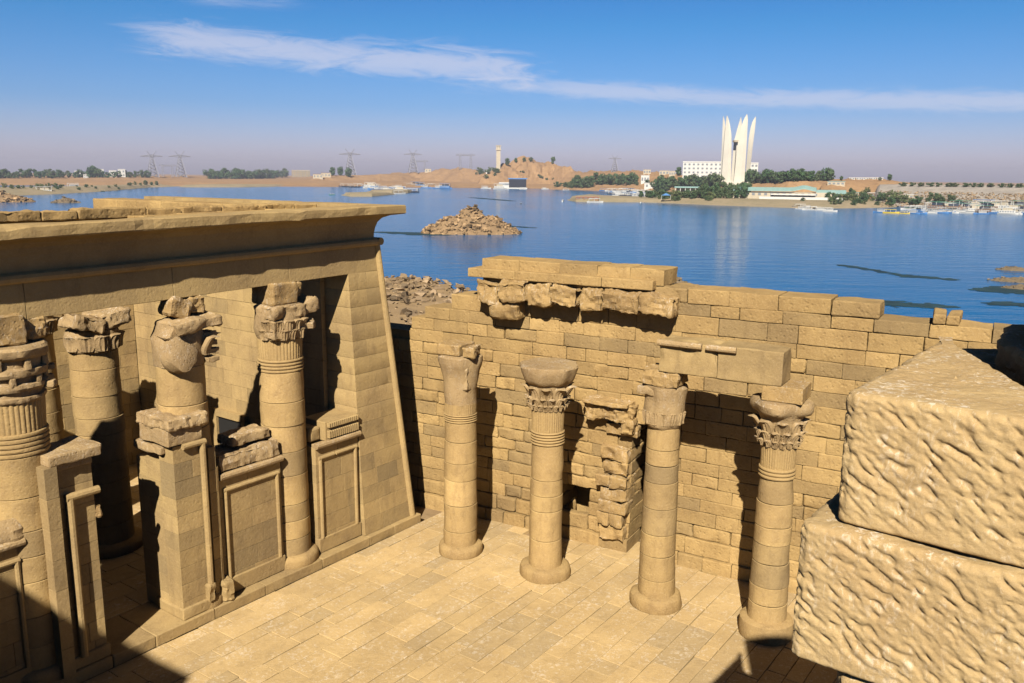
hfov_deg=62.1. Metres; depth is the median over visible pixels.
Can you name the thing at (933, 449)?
stone block
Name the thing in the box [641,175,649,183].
house
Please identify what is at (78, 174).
tree
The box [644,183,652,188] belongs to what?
house
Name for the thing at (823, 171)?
tree
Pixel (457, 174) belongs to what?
shore
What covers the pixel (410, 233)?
water weed
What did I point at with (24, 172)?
tree
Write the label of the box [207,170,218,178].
tree
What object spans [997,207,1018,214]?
boat
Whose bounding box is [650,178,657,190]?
tree
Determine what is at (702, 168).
hotel
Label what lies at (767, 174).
tree
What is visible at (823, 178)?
tree
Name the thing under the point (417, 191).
boat
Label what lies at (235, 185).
sandbank
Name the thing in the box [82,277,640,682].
ground
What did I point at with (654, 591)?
column
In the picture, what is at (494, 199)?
water weed
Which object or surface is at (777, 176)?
tree
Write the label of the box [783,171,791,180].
tree
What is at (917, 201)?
tree
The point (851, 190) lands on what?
tree
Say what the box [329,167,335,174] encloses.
tree
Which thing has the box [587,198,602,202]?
boat
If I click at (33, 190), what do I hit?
bank
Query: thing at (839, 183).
house
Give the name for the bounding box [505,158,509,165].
tree
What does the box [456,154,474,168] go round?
power pylon
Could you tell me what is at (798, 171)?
tree
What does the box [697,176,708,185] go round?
tree
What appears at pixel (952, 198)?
tree
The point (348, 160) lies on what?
power pylon
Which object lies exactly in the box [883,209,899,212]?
boat
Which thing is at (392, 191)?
shoal
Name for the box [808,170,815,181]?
tree
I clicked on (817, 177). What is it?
tree
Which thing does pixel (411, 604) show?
courtyard paving
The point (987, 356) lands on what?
stone block
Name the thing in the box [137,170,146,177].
tree
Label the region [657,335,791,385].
stone beam
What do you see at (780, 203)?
bank
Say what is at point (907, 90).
sky
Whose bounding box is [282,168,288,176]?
tree
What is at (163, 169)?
power pylon
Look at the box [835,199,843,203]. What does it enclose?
tree
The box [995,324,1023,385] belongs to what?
stone block
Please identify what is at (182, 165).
power pylon
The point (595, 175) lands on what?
tree
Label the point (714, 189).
tree
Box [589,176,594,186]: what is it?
tree
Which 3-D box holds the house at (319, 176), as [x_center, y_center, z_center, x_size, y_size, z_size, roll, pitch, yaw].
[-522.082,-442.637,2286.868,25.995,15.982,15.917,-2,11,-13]
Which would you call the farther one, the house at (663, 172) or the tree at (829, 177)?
the house at (663, 172)
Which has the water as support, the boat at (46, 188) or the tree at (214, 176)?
the boat at (46, 188)
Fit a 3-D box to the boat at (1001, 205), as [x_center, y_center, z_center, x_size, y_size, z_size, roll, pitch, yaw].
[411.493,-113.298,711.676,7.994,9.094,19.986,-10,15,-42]
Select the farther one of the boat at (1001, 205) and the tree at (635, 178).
the tree at (635, 178)
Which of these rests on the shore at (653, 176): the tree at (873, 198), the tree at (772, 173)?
the tree at (772, 173)
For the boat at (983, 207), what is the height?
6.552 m
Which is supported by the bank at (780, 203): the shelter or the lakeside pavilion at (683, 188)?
the lakeside pavilion at (683, 188)
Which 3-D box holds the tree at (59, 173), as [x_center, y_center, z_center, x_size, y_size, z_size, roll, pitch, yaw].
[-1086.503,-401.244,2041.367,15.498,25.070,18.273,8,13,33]
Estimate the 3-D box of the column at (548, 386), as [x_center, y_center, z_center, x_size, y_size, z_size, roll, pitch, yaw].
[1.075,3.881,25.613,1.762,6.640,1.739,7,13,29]
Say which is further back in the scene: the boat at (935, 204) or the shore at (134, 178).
the shore at (134, 178)
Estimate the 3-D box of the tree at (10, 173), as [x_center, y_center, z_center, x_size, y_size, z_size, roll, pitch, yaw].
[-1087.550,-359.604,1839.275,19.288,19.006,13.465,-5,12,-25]
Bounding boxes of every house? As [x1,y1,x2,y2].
[118,169,125,176]
[313,174,322,179]
[321,173,330,176]
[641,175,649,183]
[643,169,650,174]
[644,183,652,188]
[659,170,668,175]
[827,181,844,186]
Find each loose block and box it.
[831,297,884,318]
[933,308,946,323]
[946,310,962,325]
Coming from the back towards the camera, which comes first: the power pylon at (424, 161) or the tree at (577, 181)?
the power pylon at (424, 161)
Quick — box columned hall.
[0,196,420,682]
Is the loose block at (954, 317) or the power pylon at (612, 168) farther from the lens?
the power pylon at (612, 168)
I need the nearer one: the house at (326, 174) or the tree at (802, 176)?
the tree at (802, 176)
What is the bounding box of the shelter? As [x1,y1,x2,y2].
[583,197,598,200]
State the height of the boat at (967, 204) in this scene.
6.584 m
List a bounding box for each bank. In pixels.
[0,184,176,195]
[653,195,896,207]
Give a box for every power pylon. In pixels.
[141,151,162,177]
[158,164,174,176]
[169,151,190,176]
[340,148,360,174]
[404,150,421,172]
[413,160,427,171]
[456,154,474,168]
[608,155,621,171]
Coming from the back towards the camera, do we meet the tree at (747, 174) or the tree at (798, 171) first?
the tree at (747, 174)
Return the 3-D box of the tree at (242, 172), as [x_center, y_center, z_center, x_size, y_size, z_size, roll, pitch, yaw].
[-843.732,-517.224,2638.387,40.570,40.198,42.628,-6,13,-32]
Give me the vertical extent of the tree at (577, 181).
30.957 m
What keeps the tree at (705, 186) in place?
on the bank at (780, 203)
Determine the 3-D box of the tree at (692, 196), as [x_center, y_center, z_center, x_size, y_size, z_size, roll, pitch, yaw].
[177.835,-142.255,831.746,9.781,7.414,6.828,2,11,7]
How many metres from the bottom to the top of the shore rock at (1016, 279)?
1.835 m
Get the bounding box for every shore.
[0,176,312,179]
[310,167,485,181]
[550,170,843,196]
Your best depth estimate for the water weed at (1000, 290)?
190.15 m
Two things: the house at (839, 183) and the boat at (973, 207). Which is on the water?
the boat at (973, 207)
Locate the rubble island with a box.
[423,207,514,234]
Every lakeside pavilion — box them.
[674,186,697,191]
[732,185,845,199]
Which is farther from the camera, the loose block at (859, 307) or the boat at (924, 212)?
the boat at (924, 212)
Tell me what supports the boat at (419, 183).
on the water
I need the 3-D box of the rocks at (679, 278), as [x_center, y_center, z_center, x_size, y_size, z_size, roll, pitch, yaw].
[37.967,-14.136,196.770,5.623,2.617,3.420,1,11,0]
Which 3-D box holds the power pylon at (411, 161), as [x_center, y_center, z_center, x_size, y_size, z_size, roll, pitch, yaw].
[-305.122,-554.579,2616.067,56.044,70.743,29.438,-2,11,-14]
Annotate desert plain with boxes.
[0,173,1023,188]
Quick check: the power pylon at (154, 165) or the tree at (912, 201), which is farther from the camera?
the power pylon at (154, 165)
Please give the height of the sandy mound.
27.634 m
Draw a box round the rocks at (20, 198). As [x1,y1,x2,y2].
[0,190,35,201]
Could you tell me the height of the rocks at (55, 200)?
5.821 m
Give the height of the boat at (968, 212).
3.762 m
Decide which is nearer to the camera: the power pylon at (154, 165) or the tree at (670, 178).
the tree at (670, 178)
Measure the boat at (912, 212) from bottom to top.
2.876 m
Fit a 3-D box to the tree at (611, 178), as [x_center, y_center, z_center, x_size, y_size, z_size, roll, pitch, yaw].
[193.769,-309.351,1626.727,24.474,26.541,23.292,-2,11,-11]
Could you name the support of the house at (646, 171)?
on the shore at (653, 176)
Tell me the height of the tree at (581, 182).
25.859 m
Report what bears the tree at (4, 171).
on the shore at (134, 178)
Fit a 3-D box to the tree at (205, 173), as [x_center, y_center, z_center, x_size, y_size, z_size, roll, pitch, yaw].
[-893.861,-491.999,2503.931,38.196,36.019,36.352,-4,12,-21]
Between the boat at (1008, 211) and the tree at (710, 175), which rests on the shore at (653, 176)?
the tree at (710, 175)
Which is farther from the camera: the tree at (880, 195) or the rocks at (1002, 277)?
the tree at (880, 195)
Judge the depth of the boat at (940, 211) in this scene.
637.60 m
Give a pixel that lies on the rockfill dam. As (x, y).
(997, 189)
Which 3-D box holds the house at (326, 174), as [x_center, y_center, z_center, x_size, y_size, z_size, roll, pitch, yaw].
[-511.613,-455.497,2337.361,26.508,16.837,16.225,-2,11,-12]
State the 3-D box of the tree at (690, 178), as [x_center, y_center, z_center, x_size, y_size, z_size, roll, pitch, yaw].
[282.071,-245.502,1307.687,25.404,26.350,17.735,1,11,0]
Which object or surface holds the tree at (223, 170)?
on the shore at (134, 178)
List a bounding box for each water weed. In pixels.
[376,232,445,234]
[468,197,511,200]
[837,265,958,279]
[884,300,959,307]
[969,286,1023,293]
[981,301,1023,306]
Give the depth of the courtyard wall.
26.70 m
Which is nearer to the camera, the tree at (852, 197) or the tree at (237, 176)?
the tree at (852, 197)
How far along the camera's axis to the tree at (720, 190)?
820.50 m
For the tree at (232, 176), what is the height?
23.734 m
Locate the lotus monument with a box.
[720,114,755,184]
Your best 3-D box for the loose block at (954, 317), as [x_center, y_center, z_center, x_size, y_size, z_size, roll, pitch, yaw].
[11.704,-0.639,22.470,0.322,0.273,1.266,7,13,30]
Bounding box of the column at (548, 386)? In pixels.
[520,357,578,584]
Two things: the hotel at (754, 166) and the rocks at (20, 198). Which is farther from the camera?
the hotel at (754, 166)
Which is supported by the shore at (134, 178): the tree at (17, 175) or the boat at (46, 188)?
the tree at (17, 175)
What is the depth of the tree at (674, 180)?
1375.01 m
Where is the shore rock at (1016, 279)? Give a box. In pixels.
[989,277,1023,282]
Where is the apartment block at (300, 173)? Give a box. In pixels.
[291,170,309,176]
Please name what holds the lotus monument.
on the shore at (653, 176)
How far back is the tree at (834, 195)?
820.45 m
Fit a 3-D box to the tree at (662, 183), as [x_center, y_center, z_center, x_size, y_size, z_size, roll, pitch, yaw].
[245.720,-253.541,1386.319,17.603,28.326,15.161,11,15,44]
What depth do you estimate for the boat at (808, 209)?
677.60 m
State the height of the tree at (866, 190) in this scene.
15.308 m
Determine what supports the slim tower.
on the rocky hill at (533, 169)
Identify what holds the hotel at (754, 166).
on the shore at (653, 176)
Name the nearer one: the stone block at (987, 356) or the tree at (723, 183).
the stone block at (987, 356)
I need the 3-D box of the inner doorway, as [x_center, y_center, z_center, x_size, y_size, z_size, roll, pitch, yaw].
[-10.323,4.112,31.403,1.900,3.160,0.220,8,13,35]
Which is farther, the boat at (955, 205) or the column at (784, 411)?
the boat at (955, 205)
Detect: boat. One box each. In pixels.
[35,186,51,190]
[406,188,418,192]
[415,182,424,185]
[439,183,451,188]
[493,184,506,188]
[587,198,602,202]
[802,206,816,209]
[823,209,837,211]
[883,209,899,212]
[908,210,919,213]
[911,209,926,213]
[927,201,947,209]
[932,209,948,212]
[944,202,964,209]
[950,200,971,205]
[960,209,974,213]
[962,203,977,208]
[966,205,978,210]
[973,210,988,213]
[975,205,993,212]
[979,202,998,209]
[988,208,998,213]
[991,200,1014,208]
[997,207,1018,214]
[1005,204,1022,208]
[1010,200,1023,206]
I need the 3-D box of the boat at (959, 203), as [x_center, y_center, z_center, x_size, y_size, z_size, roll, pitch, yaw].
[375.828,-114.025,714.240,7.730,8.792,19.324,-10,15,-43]
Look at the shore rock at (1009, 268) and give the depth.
233.21 m
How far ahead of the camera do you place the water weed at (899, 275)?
218.30 m
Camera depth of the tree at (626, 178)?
1560.26 m
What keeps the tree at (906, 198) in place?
on the rockfill dam
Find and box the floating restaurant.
[499,178,526,188]
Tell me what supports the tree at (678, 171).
on the shore at (653, 176)
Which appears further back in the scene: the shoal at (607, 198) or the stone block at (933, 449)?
the shoal at (607, 198)
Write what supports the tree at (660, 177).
on the shore at (653, 176)
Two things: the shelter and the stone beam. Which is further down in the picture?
the stone beam
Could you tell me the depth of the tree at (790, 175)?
988.41 m
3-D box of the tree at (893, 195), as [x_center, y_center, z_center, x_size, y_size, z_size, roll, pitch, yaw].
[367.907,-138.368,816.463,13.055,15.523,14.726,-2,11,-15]
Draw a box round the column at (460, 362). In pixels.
[437,339,482,559]
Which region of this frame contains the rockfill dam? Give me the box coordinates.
[874,184,1023,206]
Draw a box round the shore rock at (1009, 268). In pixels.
[996,266,1023,270]
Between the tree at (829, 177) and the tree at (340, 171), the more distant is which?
the tree at (340, 171)
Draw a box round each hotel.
[682,161,720,178]
[750,163,758,170]
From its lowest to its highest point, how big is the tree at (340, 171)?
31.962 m
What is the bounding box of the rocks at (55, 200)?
[50,196,80,202]
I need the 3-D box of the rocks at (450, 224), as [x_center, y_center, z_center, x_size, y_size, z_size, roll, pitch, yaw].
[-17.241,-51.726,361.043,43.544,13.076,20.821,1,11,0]
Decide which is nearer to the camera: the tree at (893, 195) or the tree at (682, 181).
the tree at (893, 195)
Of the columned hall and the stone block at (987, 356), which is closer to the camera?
the stone block at (987, 356)
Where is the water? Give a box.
[0,185,1023,324]
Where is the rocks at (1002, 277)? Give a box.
[987,276,1022,282]
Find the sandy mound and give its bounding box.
[770,178,823,191]
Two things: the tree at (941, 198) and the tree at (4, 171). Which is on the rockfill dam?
the tree at (941, 198)
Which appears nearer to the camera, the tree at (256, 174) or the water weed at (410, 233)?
the water weed at (410, 233)
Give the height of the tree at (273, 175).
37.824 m
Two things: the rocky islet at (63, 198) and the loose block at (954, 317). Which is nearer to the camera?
the loose block at (954, 317)
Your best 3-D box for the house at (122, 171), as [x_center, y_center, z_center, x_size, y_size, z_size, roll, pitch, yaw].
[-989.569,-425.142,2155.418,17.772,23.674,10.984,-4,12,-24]
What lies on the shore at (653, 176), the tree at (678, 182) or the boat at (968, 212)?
the tree at (678, 182)
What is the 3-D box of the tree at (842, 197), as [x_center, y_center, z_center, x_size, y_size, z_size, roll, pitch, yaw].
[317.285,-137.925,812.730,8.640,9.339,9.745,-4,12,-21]
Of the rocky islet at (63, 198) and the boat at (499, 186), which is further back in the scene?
the boat at (499, 186)
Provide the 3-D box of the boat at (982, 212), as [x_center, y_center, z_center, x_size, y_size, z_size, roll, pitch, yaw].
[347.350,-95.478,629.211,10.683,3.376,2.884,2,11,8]
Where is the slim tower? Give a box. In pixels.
[496,145,500,168]
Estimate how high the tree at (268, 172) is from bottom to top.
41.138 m
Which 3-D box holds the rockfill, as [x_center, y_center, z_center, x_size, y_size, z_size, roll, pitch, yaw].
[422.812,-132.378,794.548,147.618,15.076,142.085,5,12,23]
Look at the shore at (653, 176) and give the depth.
1603.41 m
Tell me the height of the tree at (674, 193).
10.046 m
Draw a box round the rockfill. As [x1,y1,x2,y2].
[879,190,1023,206]
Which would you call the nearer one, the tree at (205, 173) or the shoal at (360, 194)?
the shoal at (360, 194)
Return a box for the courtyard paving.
[83,511,836,682]
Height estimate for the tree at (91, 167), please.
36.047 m
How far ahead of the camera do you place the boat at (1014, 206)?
689.95 m
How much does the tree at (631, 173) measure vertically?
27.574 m
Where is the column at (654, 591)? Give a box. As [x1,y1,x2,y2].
[629,363,688,614]
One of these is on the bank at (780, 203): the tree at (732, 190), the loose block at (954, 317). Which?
the tree at (732, 190)
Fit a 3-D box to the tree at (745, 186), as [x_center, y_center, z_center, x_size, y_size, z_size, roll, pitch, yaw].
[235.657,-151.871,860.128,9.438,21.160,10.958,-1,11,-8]
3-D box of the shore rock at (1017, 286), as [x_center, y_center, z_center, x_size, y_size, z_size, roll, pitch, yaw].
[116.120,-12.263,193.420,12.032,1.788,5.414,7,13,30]
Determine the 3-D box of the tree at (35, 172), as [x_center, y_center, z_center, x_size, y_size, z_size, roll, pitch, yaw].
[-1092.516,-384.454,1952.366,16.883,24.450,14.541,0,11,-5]
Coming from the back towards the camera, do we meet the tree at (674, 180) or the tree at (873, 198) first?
the tree at (674, 180)
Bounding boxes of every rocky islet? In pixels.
[0,191,34,201]
[52,197,76,202]
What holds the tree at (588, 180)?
on the shore at (653, 176)
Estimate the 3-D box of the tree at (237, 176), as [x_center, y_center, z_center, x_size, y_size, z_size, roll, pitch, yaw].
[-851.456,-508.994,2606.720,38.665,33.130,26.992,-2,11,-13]
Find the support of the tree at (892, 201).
on the bank at (780, 203)
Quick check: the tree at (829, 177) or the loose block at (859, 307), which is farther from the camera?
the tree at (829, 177)
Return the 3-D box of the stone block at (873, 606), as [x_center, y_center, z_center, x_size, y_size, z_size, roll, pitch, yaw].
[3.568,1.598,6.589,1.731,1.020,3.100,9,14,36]
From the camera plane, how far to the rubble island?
356.01 m
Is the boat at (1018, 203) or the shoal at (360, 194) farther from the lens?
the shoal at (360, 194)
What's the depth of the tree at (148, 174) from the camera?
2210.41 m
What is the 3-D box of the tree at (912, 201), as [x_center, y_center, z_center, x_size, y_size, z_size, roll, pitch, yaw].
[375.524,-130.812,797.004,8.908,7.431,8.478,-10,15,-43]
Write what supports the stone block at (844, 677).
on the gateway tower
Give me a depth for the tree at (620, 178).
1591.26 m
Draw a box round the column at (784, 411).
[738,379,814,645]
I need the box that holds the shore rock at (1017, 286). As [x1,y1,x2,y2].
[1000,284,1023,289]
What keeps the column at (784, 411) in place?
on the courtyard paving
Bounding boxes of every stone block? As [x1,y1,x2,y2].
[791,492,1023,682]
[836,671,871,682]
[838,336,1023,567]
[962,348,997,368]
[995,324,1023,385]
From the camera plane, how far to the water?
331.35 m
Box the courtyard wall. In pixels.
[390,255,1011,593]
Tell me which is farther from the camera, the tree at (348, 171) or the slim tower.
the tree at (348, 171)
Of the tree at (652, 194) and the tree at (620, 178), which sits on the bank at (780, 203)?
the tree at (652, 194)
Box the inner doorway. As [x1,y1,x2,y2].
[212,407,248,445]
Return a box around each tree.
[0,168,9,177]
[4,171,13,177]
[15,171,20,177]
[18,169,28,177]
[32,169,38,177]
[48,170,56,177]
[56,170,63,177]
[76,169,82,177]
[86,165,95,177]
[93,168,100,177]
[126,172,132,177]
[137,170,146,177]
[143,170,151,177]
[202,169,213,178]
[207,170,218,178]
[211,172,218,178]
[220,168,230,178]
[227,173,234,178]
[230,170,239,178]
[235,168,245,178]
[246,170,252,178]
[253,171,259,178]
[254,169,263,178]
[261,168,271,178]
[265,170,277,178]
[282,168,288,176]
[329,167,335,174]
[337,167,342,175]
[345,167,351,176]
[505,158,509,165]
[574,174,580,187]
[579,177,584,187]
[585,176,592,187]
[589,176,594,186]
[593,172,604,184]
[597,174,602,184]
[608,173,618,184]
[615,174,623,184]
[623,174,632,184]
[625,172,637,183]
[632,174,638,182]
[647,189,655,197]
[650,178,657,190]
[653,174,664,190]
[654,189,662,196]
[658,178,666,190]
[664,179,671,190]
[669,176,674,187]
[671,190,679,197]
[672,178,678,186]
[675,167,681,175]
[677,177,681,185]
[680,175,686,185]
[687,173,698,186]
[689,192,697,198]
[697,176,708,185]
[697,183,712,198]
[701,176,708,184]
[706,173,716,185]
[711,174,724,186]
[711,182,720,193]
[716,187,723,197]
[720,181,727,197]
[723,184,731,197]
[729,182,736,197]
[734,186,741,197]
[740,181,748,197]
[745,169,752,181]
[748,169,757,182]
[755,170,765,182]
[761,169,772,182]
[768,170,776,182]
[775,171,781,182]
[778,171,784,182]
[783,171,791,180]
[786,168,795,180]
[794,168,804,180]
[800,171,806,180]
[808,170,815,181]
[815,173,819,180]
[820,173,826,180]
[821,167,829,180]
[826,168,834,180]
[831,193,837,199]
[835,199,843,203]
[839,192,847,200]
[848,187,855,194]
[848,192,857,200]
[859,187,872,197]
[859,192,867,199]
[868,195,876,200]
[876,192,885,200]
[885,197,895,204]
[888,189,902,202]
[901,194,909,202]
[908,198,916,203]
[914,198,921,204]
[934,195,944,200]
[947,196,956,201]
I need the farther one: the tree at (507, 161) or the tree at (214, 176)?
the tree at (214, 176)
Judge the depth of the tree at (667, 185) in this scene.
1375.03 m
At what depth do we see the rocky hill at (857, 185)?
954.56 m
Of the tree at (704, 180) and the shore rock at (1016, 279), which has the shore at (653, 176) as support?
the tree at (704, 180)
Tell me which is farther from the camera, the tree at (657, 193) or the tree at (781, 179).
the tree at (781, 179)
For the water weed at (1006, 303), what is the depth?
169.64 m
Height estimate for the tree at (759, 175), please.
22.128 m
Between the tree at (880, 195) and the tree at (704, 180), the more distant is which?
the tree at (704, 180)
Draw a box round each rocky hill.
[477,156,583,183]
[819,178,909,198]
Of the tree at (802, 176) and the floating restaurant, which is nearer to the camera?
the tree at (802, 176)
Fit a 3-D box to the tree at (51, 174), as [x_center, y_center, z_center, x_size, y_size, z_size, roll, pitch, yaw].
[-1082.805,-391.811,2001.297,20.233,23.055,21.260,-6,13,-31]
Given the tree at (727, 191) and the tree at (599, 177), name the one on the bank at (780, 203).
the tree at (727, 191)
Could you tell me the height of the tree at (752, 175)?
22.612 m
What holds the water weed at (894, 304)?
on the water
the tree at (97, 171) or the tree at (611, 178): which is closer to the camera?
the tree at (611, 178)
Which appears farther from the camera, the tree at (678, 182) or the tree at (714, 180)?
the tree at (678, 182)
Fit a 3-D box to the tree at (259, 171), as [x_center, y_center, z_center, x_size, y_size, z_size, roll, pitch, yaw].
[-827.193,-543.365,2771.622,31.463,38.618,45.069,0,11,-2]
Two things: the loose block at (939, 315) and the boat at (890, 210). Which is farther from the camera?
the boat at (890, 210)
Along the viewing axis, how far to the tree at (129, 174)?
2151.82 m
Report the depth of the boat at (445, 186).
1608.97 m
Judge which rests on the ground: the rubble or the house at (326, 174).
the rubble
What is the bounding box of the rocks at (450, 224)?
[421,204,521,234]
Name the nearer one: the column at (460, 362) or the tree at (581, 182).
the column at (460, 362)
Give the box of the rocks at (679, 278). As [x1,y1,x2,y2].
[673,277,687,283]
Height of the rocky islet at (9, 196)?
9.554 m
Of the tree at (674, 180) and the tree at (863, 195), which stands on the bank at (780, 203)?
the tree at (863, 195)
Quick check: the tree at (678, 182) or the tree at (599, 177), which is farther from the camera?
the tree at (599, 177)
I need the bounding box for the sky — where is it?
[0,0,1023,182]
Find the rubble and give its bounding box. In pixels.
[384,273,469,324]
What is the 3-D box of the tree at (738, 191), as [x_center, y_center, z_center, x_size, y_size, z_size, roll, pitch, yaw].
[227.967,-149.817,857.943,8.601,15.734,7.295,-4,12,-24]
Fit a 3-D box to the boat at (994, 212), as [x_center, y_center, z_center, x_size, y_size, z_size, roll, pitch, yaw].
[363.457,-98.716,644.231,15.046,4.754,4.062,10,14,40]
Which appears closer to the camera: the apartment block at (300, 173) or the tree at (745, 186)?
the tree at (745, 186)
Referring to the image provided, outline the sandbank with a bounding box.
[180,184,281,186]
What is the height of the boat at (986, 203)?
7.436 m
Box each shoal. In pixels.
[342,192,392,196]
[367,189,411,193]
[568,194,664,202]
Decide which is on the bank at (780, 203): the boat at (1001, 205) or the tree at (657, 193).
the tree at (657, 193)
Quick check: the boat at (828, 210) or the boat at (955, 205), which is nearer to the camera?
the boat at (828, 210)
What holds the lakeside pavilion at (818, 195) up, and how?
on the bank at (780, 203)
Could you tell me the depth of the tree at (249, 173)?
2674.08 m

